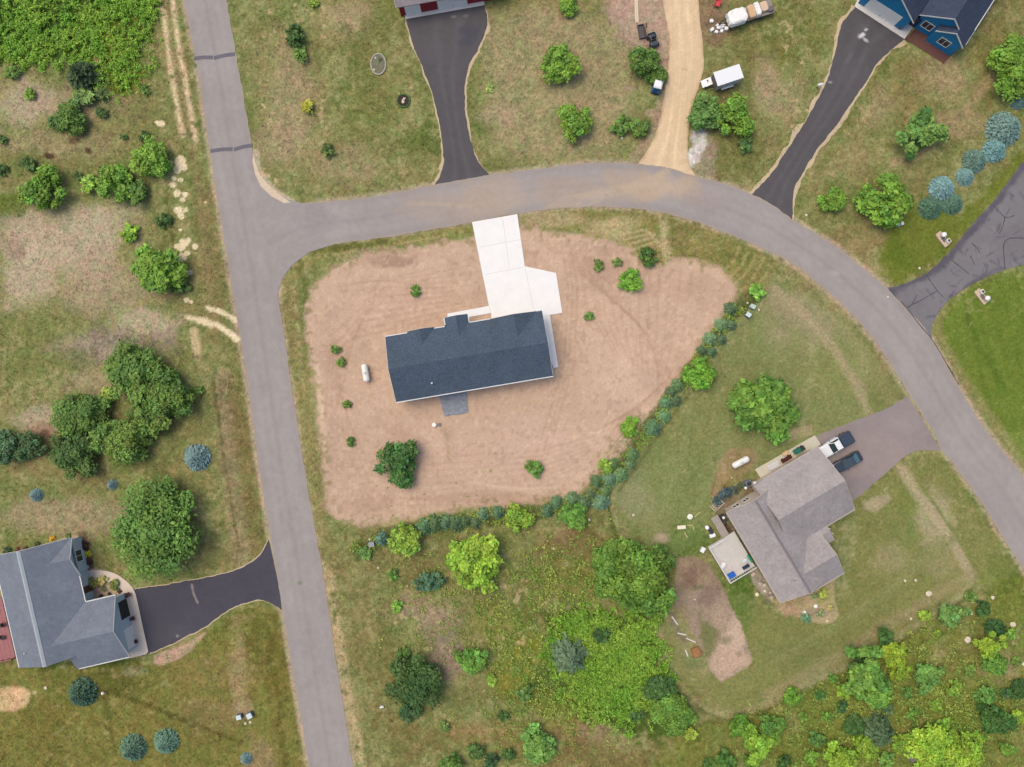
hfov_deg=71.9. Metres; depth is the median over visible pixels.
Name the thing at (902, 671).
tree
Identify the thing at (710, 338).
young spruce
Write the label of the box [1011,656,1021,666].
shrub
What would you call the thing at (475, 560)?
tree
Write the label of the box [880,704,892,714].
shrub
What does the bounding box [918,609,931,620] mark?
shrub
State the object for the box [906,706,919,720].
shrub
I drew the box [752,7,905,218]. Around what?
driveway
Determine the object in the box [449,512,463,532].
young spruce
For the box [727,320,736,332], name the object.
young spruce
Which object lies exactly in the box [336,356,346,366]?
shrub
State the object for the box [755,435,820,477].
concrete pad
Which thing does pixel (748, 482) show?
air conditioner
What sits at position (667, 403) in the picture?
young spruce
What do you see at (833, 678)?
shrub
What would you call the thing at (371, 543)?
utility box
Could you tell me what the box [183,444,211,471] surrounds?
spruce tree
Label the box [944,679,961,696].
shrub
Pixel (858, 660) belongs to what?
shrub
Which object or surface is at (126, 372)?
tree
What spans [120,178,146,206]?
tree
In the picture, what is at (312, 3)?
shrub
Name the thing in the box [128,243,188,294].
tree
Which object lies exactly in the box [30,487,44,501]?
spruce tree
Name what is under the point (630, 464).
young spruce
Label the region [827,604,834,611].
shrub
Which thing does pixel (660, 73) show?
tree
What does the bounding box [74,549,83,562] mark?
window
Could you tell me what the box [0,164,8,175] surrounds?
shrub
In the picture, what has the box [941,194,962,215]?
spruce tree
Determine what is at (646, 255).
shrub
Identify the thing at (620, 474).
young spruce
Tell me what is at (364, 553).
shrub
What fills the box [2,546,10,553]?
shrub
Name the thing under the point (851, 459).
sedan car
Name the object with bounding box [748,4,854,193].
gravel edge
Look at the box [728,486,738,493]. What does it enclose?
shrub
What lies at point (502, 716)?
shrub
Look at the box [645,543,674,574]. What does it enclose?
tree
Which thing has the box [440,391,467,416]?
patio
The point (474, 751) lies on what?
shrub
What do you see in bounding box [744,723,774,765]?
tree
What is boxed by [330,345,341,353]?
shrub
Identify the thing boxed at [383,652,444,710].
tree
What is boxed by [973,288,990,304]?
entrance marker
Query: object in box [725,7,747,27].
tarp bundle
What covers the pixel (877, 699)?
tree
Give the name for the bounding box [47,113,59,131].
shrub
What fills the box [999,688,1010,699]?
shrub
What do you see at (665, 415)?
young spruce
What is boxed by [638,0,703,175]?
sand driveway
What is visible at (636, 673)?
weeds
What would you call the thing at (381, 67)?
stone ring bed
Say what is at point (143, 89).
shrub
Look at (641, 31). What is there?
skid steer bucket
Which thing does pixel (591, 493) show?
young spruce
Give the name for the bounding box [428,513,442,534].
young spruce
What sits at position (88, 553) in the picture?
shrub
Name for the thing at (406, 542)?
tree
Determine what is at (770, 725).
tree
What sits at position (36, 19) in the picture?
weeds
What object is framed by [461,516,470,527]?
young spruce
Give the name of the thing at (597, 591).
tree
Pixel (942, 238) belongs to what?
entrance marker
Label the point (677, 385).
young spruce
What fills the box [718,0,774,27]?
flatbed trailer
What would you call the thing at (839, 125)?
gravel edge
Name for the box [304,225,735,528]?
bare soil
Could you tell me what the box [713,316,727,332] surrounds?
young spruce
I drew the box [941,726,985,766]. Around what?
tree
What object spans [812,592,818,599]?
shrub
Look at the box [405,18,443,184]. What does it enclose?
gravel edge
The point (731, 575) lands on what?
blue chest
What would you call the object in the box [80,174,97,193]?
shrub
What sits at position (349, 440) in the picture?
shrub
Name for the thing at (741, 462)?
propane tank
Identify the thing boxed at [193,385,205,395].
shrub
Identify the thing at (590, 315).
shrub
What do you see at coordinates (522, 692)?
shrub
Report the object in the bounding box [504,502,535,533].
tree
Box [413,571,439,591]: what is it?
shrub
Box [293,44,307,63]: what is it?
shrub
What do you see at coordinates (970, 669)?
shrub
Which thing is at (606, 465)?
shrub
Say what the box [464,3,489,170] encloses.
gravel edge
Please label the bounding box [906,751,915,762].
boulder
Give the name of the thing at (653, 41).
utility vehicle
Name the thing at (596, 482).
young spruce
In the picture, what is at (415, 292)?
shrub
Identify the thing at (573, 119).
tree
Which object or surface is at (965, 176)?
spruce tree
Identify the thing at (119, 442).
tree
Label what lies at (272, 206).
road corner
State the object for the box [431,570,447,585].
shrub
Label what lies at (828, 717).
shrub
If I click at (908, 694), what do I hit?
shrub
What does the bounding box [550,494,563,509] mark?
young spruce
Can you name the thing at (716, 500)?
shrub
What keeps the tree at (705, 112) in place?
on the ground at (980, 344)
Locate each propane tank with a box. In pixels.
[361,364,369,381]
[732,456,749,467]
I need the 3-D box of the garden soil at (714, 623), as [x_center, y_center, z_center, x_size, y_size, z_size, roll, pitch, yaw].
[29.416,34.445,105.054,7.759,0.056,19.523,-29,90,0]
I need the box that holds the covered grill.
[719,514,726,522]
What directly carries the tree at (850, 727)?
on the ground at (980, 344)
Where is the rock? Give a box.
[964,636,970,642]
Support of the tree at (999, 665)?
on the ground at (980, 344)
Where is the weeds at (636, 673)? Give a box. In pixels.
[537,594,684,744]
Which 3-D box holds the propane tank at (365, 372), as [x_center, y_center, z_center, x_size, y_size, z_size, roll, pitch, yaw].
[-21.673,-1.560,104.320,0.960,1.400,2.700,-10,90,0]
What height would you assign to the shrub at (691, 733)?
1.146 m
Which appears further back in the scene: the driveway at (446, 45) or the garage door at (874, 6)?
the driveway at (446, 45)
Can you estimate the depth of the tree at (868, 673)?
101.97 m
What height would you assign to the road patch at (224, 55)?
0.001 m
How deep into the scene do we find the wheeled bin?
104.01 m
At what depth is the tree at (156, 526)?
100.64 m
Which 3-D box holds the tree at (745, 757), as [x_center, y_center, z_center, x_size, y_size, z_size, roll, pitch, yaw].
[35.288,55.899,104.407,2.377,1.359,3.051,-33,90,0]
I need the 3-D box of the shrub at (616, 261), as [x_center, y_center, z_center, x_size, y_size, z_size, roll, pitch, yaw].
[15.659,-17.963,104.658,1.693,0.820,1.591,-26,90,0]
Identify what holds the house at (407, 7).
on the ground at (980, 344)
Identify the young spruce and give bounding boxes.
[375,530,389,545]
[415,517,430,535]
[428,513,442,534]
[440,513,451,530]
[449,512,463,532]
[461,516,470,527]
[470,517,481,529]
[476,506,489,521]
[491,505,505,519]
[540,504,554,517]
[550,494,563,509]
[563,491,580,505]
[577,493,591,509]
[587,489,596,498]
[589,474,601,488]
[591,494,612,510]
[599,483,611,496]
[601,472,617,486]
[608,457,620,468]
[614,467,628,482]
[624,459,635,470]
[626,446,638,460]
[641,418,662,437]
[656,408,671,424]
[658,395,672,409]
[664,386,676,396]
[670,378,686,393]
[670,395,681,407]
[694,343,706,356]
[702,332,716,345]
[705,345,716,357]
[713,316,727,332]
[714,333,727,345]
[723,301,737,315]
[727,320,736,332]
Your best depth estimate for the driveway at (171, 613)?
104.99 m
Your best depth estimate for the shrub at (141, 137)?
104.39 m
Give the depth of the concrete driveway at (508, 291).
104.95 m
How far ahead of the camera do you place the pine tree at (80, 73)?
103.44 m
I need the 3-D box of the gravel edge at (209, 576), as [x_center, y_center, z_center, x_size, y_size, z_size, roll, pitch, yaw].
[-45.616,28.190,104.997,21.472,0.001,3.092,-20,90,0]
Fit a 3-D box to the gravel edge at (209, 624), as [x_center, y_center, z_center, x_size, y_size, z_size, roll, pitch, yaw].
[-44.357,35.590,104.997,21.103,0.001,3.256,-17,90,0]
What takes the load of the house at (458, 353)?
on the bare soil at (622, 355)
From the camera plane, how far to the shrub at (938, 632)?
104.62 m
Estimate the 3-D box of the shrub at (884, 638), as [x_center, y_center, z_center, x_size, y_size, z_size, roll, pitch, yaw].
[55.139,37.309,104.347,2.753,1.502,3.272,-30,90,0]
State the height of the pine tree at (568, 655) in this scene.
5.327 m
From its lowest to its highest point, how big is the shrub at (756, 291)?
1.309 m
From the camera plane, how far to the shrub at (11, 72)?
104.25 m
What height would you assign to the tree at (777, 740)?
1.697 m
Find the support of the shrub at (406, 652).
on the ground at (980, 344)
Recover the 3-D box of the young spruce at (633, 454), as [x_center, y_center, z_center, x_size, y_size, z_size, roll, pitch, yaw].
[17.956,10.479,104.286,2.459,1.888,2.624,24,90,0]
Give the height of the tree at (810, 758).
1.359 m
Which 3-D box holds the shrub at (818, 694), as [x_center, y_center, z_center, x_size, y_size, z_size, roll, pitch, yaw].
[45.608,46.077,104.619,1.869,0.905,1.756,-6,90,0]
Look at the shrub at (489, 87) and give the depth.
104.78 m
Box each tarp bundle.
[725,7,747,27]
[753,2,761,17]
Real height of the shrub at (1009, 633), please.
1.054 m
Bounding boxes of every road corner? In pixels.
[253,154,304,215]
[273,235,329,312]
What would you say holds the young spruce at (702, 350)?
on the bare soil at (622, 355)
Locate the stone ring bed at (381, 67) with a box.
[370,53,386,74]
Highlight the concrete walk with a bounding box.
[88,570,147,657]
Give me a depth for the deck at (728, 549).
104.40 m
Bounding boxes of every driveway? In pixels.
[134,539,281,655]
[406,5,488,184]
[448,214,561,367]
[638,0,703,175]
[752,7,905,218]
[816,396,940,500]
[887,161,1023,337]
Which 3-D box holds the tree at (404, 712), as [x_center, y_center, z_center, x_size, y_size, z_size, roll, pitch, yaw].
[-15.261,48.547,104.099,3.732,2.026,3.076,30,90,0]
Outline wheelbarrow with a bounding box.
[713,0,720,9]
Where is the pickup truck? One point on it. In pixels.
(833, 445)
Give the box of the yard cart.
[781,454,791,462]
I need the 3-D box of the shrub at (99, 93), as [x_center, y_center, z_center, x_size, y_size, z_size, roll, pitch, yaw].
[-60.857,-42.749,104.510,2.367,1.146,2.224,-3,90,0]
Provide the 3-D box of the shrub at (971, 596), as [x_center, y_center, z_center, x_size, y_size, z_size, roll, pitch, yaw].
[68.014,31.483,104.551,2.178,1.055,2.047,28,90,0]
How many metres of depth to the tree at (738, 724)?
103.75 m
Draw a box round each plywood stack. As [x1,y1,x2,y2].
[746,4,756,19]
[759,1,768,12]
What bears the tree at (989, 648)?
on the ground at (980, 344)
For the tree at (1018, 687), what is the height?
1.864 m
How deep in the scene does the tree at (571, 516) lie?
103.46 m
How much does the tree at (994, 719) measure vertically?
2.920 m
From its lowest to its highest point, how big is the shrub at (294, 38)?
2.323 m
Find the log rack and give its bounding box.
[724,523,730,531]
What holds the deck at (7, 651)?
on the ground at (980, 344)
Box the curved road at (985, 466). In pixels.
[259,162,1023,569]
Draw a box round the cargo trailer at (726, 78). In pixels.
[701,64,743,90]
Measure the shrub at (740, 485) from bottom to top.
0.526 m
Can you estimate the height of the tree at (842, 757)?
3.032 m
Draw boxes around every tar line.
[889,290,958,384]
[1003,237,1023,267]
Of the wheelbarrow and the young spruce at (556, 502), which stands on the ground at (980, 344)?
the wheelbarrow
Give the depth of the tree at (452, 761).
103.55 m
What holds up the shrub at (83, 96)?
on the ground at (980, 344)
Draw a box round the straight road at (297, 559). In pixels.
[183,0,352,766]
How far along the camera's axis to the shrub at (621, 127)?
103.93 m
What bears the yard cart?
on the concrete pad
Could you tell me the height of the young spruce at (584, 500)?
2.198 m
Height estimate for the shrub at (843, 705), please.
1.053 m
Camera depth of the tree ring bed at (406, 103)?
104.94 m
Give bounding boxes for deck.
[0,597,15,662]
[707,515,756,583]
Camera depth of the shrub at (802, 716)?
104.46 m
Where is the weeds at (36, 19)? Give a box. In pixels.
[0,0,163,104]
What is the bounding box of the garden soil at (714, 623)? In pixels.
[674,556,750,681]
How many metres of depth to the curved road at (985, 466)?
104.98 m
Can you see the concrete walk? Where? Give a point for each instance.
(125, 586)
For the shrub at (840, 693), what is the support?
on the ground at (980, 344)
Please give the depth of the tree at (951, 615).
103.56 m
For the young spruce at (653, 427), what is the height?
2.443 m
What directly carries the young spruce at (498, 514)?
on the ground at (980, 344)
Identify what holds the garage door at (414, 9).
in the house at (407, 7)
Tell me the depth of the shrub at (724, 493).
104.46 m
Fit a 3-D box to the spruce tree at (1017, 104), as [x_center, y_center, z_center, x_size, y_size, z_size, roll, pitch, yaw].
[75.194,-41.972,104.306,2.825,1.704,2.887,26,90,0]
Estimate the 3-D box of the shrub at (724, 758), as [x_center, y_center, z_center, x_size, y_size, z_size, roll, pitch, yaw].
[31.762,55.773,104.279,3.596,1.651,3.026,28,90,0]
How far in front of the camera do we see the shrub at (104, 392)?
104.18 m
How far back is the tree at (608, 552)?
102.63 m
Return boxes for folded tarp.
[768,461,779,470]
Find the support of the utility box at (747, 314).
on the ground at (980, 344)
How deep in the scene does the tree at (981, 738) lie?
104.01 m
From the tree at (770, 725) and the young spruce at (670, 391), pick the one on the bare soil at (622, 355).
the young spruce at (670, 391)
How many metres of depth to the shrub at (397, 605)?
104.38 m
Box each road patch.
[194,55,212,59]
[210,147,232,152]
[214,52,234,59]
[234,143,251,150]
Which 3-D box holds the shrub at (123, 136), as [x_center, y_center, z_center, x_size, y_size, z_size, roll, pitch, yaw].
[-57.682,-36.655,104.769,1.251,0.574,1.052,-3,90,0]
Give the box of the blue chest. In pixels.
[727,571,735,578]
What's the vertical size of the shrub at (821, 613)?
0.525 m
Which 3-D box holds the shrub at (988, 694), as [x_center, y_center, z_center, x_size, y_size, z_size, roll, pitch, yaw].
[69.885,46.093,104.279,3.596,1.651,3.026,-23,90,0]
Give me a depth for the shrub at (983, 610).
104.17 m
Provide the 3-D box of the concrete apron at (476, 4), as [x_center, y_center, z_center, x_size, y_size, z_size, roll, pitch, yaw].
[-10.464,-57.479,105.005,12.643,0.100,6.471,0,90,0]
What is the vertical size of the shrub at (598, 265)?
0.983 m
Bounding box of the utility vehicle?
[646,32,658,48]
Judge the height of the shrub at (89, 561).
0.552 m
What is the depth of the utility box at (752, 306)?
104.23 m
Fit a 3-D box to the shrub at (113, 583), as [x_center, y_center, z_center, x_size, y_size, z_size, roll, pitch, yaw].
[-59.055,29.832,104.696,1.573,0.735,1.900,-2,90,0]
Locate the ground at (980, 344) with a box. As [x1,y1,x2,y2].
[0,0,1023,766]
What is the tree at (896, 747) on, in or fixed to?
on the ground at (980, 344)
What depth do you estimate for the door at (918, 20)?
103.96 m
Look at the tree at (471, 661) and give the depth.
103.34 m
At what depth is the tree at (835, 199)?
103.58 m
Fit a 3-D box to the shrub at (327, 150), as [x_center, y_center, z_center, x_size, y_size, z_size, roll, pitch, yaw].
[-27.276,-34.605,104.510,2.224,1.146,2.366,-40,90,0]
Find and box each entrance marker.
[935,231,950,247]
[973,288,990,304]
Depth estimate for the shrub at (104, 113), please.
104.44 m
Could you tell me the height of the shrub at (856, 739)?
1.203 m
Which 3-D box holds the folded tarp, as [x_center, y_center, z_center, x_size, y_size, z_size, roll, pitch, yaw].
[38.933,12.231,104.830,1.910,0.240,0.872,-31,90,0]
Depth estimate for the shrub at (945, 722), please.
104.28 m
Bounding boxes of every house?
[0,537,136,668]
[385,310,552,402]
[394,0,487,15]
[725,446,854,602]
[858,0,993,55]
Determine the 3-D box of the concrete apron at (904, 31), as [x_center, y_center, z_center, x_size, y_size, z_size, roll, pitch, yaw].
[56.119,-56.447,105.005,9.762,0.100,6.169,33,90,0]
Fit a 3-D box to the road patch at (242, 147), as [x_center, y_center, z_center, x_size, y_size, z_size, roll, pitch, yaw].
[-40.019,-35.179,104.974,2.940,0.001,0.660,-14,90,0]
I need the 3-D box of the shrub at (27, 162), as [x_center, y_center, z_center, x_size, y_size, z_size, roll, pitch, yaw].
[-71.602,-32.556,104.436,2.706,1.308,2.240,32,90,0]
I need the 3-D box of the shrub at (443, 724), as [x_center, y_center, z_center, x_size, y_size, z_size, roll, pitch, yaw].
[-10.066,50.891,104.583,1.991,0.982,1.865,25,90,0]
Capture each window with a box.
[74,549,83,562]
[920,20,934,31]
[936,37,951,47]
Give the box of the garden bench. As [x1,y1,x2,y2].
[677,525,685,528]
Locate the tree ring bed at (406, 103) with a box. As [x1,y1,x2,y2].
[396,93,410,107]
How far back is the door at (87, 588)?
103.83 m
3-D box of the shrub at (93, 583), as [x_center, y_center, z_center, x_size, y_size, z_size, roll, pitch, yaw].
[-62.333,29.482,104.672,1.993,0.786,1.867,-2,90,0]
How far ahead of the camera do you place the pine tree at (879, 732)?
103.53 m
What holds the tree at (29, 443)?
on the ground at (980, 344)
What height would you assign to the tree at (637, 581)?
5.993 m
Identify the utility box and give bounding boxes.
[236,712,243,719]
[246,710,254,718]
[368,541,374,546]
[743,311,751,317]
[748,304,755,309]
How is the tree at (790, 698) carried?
on the ground at (980, 344)
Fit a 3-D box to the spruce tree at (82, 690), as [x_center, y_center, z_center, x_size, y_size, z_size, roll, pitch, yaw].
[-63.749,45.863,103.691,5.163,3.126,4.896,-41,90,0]
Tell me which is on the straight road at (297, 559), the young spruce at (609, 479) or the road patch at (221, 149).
the road patch at (221, 149)
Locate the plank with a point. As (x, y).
(636, 8)
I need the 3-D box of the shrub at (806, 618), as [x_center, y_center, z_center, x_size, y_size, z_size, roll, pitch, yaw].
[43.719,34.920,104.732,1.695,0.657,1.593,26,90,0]
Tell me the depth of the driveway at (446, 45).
104.99 m
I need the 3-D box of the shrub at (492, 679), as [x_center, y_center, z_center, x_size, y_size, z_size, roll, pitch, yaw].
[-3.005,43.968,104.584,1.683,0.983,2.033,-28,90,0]
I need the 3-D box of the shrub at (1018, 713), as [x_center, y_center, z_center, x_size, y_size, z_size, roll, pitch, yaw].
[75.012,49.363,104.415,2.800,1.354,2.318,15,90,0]
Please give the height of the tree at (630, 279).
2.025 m
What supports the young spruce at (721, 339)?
on the bare soil at (622, 355)
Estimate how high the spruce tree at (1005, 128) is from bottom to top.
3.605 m
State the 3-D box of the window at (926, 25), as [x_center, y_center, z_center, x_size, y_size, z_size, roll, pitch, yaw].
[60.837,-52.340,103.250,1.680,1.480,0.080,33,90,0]
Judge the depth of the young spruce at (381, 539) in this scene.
104.42 m
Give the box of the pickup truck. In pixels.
[819,430,854,456]
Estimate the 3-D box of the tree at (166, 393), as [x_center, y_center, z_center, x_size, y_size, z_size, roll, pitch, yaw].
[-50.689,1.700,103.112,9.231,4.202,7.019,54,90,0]
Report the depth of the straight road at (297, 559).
104.99 m
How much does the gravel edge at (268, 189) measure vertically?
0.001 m
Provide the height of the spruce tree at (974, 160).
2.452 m
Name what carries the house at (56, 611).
on the ground at (980, 344)
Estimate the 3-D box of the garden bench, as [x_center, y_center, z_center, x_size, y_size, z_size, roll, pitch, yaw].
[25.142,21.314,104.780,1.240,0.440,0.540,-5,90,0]
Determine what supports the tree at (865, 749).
on the ground at (980, 344)
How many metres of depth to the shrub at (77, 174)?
104.51 m
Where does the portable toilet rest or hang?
on the ground at (980, 344)
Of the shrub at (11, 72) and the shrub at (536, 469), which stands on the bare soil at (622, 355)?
the shrub at (536, 469)
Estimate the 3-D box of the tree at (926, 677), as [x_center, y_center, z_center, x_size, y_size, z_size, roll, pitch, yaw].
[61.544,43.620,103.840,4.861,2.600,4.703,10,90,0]
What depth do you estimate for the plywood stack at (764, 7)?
103.66 m
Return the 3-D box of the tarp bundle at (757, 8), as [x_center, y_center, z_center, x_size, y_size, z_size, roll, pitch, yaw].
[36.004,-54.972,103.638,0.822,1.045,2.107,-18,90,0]
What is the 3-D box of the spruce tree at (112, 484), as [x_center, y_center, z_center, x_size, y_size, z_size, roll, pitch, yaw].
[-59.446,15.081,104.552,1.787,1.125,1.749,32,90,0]
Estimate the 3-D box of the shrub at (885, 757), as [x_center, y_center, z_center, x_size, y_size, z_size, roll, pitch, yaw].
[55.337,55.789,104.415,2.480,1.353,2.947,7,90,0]
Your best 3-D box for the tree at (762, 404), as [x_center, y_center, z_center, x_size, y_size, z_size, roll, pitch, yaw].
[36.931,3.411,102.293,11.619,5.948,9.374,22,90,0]
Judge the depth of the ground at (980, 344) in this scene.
105.03 m
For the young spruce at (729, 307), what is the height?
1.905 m
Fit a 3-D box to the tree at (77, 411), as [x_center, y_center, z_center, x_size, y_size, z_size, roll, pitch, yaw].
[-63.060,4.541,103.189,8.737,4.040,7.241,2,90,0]
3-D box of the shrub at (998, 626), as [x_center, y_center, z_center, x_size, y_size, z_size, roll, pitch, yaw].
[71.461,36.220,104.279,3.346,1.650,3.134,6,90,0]
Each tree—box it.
[0,428,20,466]
[11,430,48,462]
[16,163,67,210]
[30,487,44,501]
[48,430,102,479]
[49,390,113,437]
[53,98,87,136]
[66,57,104,92]
[67,676,98,706]
[87,418,155,466]
[94,163,132,203]
[101,336,170,409]
[107,472,202,585]
[107,479,118,489]
[119,733,147,761]
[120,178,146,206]
[124,398,171,438]
[128,134,173,178]
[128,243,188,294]
[141,364,195,419]
[153,727,179,753]
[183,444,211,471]
[240,752,252,764]
[373,438,419,488]
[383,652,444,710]
[386,520,421,556]
[398,702,422,724]
[438,752,464,766]
[443,533,504,593]
[452,647,489,674]
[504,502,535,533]
[519,721,556,765]
[539,43,581,85]
[550,631,589,675]
[556,500,587,529]
[557,103,593,143]
[559,0,577,17]
[589,536,635,577]
[593,538,677,617]
[593,582,622,598]
[617,267,642,292]
[620,415,639,437]
[628,45,661,79]
[642,674,677,703]
[643,65,668,83]
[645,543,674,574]
[649,693,696,737]
[680,356,718,389]
[685,91,727,131]
[716,91,755,136]
[726,372,802,445]
[728,712,754,738]
[742,754,756,766]
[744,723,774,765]
[759,713,785,738]
[761,729,783,744]
[783,686,802,707]
[804,750,820,766]
[816,186,848,211]
[822,739,858,766]
[841,644,891,696]
[841,713,867,736]
[852,172,918,229]
[854,678,893,709]
[855,736,878,762]
[862,709,895,746]
[879,642,907,667]
[888,658,912,680]
[890,733,910,754]
[894,105,949,160]
[901,722,962,766]
[913,663,946,694]
[917,195,942,220]
[927,176,954,201]
[938,603,972,628]
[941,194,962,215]
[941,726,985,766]
[954,168,974,186]
[961,149,985,173]
[970,730,987,746]
[971,631,1007,661]
[976,702,1018,733]
[980,653,1010,675]
[981,139,1005,162]
[983,111,1021,147]
[986,31,1023,103]
[998,741,1017,755]
[1006,678,1023,699]
[1009,93,1023,110]
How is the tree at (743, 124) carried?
on the ground at (980, 344)
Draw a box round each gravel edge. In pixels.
[134,540,269,588]
[150,600,279,653]
[252,155,290,202]
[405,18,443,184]
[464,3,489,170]
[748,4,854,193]
[792,40,907,219]
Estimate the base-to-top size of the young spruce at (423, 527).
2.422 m
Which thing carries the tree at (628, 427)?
on the bare soil at (622, 355)
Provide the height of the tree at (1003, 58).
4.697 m
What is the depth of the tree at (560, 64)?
102.88 m
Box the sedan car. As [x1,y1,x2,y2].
[832,450,862,472]
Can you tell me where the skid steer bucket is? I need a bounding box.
[637,23,645,38]
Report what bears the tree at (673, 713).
on the ground at (980, 344)
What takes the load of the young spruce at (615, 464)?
on the ground at (980, 344)
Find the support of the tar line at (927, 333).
on the curved road at (985, 466)
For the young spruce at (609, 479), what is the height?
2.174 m
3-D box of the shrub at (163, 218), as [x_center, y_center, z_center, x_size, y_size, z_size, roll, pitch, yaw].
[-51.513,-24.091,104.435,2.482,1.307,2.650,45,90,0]
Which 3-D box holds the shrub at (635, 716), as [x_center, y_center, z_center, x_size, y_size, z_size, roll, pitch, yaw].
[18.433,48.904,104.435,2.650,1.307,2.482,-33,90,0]
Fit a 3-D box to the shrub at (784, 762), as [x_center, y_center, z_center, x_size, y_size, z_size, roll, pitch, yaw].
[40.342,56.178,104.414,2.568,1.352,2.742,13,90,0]
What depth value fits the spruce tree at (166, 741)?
104.21 m
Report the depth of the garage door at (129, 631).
103.71 m
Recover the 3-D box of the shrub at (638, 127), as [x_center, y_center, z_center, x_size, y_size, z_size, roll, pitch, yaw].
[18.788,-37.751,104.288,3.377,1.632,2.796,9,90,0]
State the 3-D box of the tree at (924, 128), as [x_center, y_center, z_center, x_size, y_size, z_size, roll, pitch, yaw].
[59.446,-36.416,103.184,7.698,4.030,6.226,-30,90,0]
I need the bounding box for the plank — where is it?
[634,0,638,22]
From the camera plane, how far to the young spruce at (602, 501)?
104.43 m
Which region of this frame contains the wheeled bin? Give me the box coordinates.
[792,447,801,454]
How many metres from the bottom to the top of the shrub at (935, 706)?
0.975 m
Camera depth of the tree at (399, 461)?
102.39 m
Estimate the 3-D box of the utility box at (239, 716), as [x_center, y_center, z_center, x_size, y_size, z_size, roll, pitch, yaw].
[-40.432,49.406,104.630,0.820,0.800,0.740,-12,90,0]
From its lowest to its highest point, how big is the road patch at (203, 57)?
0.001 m
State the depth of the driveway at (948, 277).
104.99 m
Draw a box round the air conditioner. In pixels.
[743,478,751,486]
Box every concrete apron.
[405,1,483,18]
[854,0,912,38]
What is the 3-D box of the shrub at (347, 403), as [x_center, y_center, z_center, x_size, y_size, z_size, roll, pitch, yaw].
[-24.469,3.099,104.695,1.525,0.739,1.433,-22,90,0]
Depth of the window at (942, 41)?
103.23 m
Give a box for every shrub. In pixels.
[0,133,7,144]
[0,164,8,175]
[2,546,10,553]
[5,66,21,78]
[17,156,35,171]
[23,86,35,99]
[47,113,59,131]
[72,86,95,108]
[72,171,82,180]
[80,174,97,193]
[82,540,88,550]
[85,551,91,556]
[86,558,92,565]
[88,576,97,587]
[94,87,108,101]
[95,107,108,117]
[97,575,108,585]
[98,386,115,402]
[109,579,119,590]
[119,223,139,242]
[120,133,127,139]
[138,130,149,142]
[139,84,149,96]
[155,212,172,229]
[169,278,190,293]
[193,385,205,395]
[284,23,304,47]
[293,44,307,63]
[301,98,313,113]
[308,0,318,6]
[320,142,335,159]
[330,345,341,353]
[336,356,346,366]
[342,399,351,407]
[346,436,355,446]
[356,545,371,560]
[387,568,398,581]
[391,599,402,613]
[396,645,410,657]
[409,284,420,296]
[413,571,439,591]
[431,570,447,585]
[438,720,449,731]
[466,742,486,759]
[483,753,499,766]
[484,673,497,686]
[486,83,493,92]
[497,710,510,721]
[501,748,515,760]
[514,684,533,701]
[524,460,543,478]
[583,311,594,319]
[592,626,611,644]
[593,259,603,271]
[597,458,612,473]
[609,113,630,136]
[611,257,622,266]
[629,118,650,136]
[629,707,645,721]
[638,246,657,267]
[684,727,698,741]
[702,757,715,766]
[712,496,722,506]
[715,748,738,766]
[718,487,731,500]
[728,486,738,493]
[736,481,744,489]
[738,136,752,154]
[748,282,766,301]
[775,754,792,766]
[799,711,808,722]
[801,612,810,623]
[807,731,826,747]
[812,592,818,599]
[813,689,824,699]
[816,609,824,616]
[818,587,827,598]
[821,711,833,723]
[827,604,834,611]
[828,673,838,682]
[836,685,852,699]
[836,700,848,713]
[851,734,863,746]
[854,648,866,664]
[877,625,894,646]
[878,750,894,766]
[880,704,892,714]
[900,686,912,698]
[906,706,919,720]
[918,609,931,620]
[928,698,941,711]
[933,629,941,636]
[936,717,952,728]
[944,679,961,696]
[964,589,978,603]
[964,664,975,676]
[972,685,996,704]
[976,600,990,617]
[984,618,1006,636]
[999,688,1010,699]
[1004,627,1017,640]
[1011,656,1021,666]
[1012,708,1023,724]
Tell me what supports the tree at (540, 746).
on the ground at (980, 344)
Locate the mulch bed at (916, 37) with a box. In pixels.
[905,28,956,62]
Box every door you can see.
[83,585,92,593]
[124,625,135,649]
[404,4,421,14]
[437,0,466,9]
[864,0,902,25]
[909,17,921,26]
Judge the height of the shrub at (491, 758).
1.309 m
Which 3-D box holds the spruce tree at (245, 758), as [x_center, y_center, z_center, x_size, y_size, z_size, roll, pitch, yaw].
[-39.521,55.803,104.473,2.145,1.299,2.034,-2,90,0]
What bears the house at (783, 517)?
on the ground at (980, 344)
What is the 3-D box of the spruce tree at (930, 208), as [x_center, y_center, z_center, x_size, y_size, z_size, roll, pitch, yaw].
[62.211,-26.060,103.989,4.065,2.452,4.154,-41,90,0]
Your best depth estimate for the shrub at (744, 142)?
104.14 m
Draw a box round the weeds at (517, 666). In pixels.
[93,34,1023,766]
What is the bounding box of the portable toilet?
[650,80,662,95]
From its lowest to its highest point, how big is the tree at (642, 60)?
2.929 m
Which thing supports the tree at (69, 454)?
on the ground at (980, 344)
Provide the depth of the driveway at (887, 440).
104.99 m
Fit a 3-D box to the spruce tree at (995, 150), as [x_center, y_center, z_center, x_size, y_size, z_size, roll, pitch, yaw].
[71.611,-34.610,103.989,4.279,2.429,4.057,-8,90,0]
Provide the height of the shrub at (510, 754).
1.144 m
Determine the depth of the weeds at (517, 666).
104.78 m
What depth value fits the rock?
104.71 m

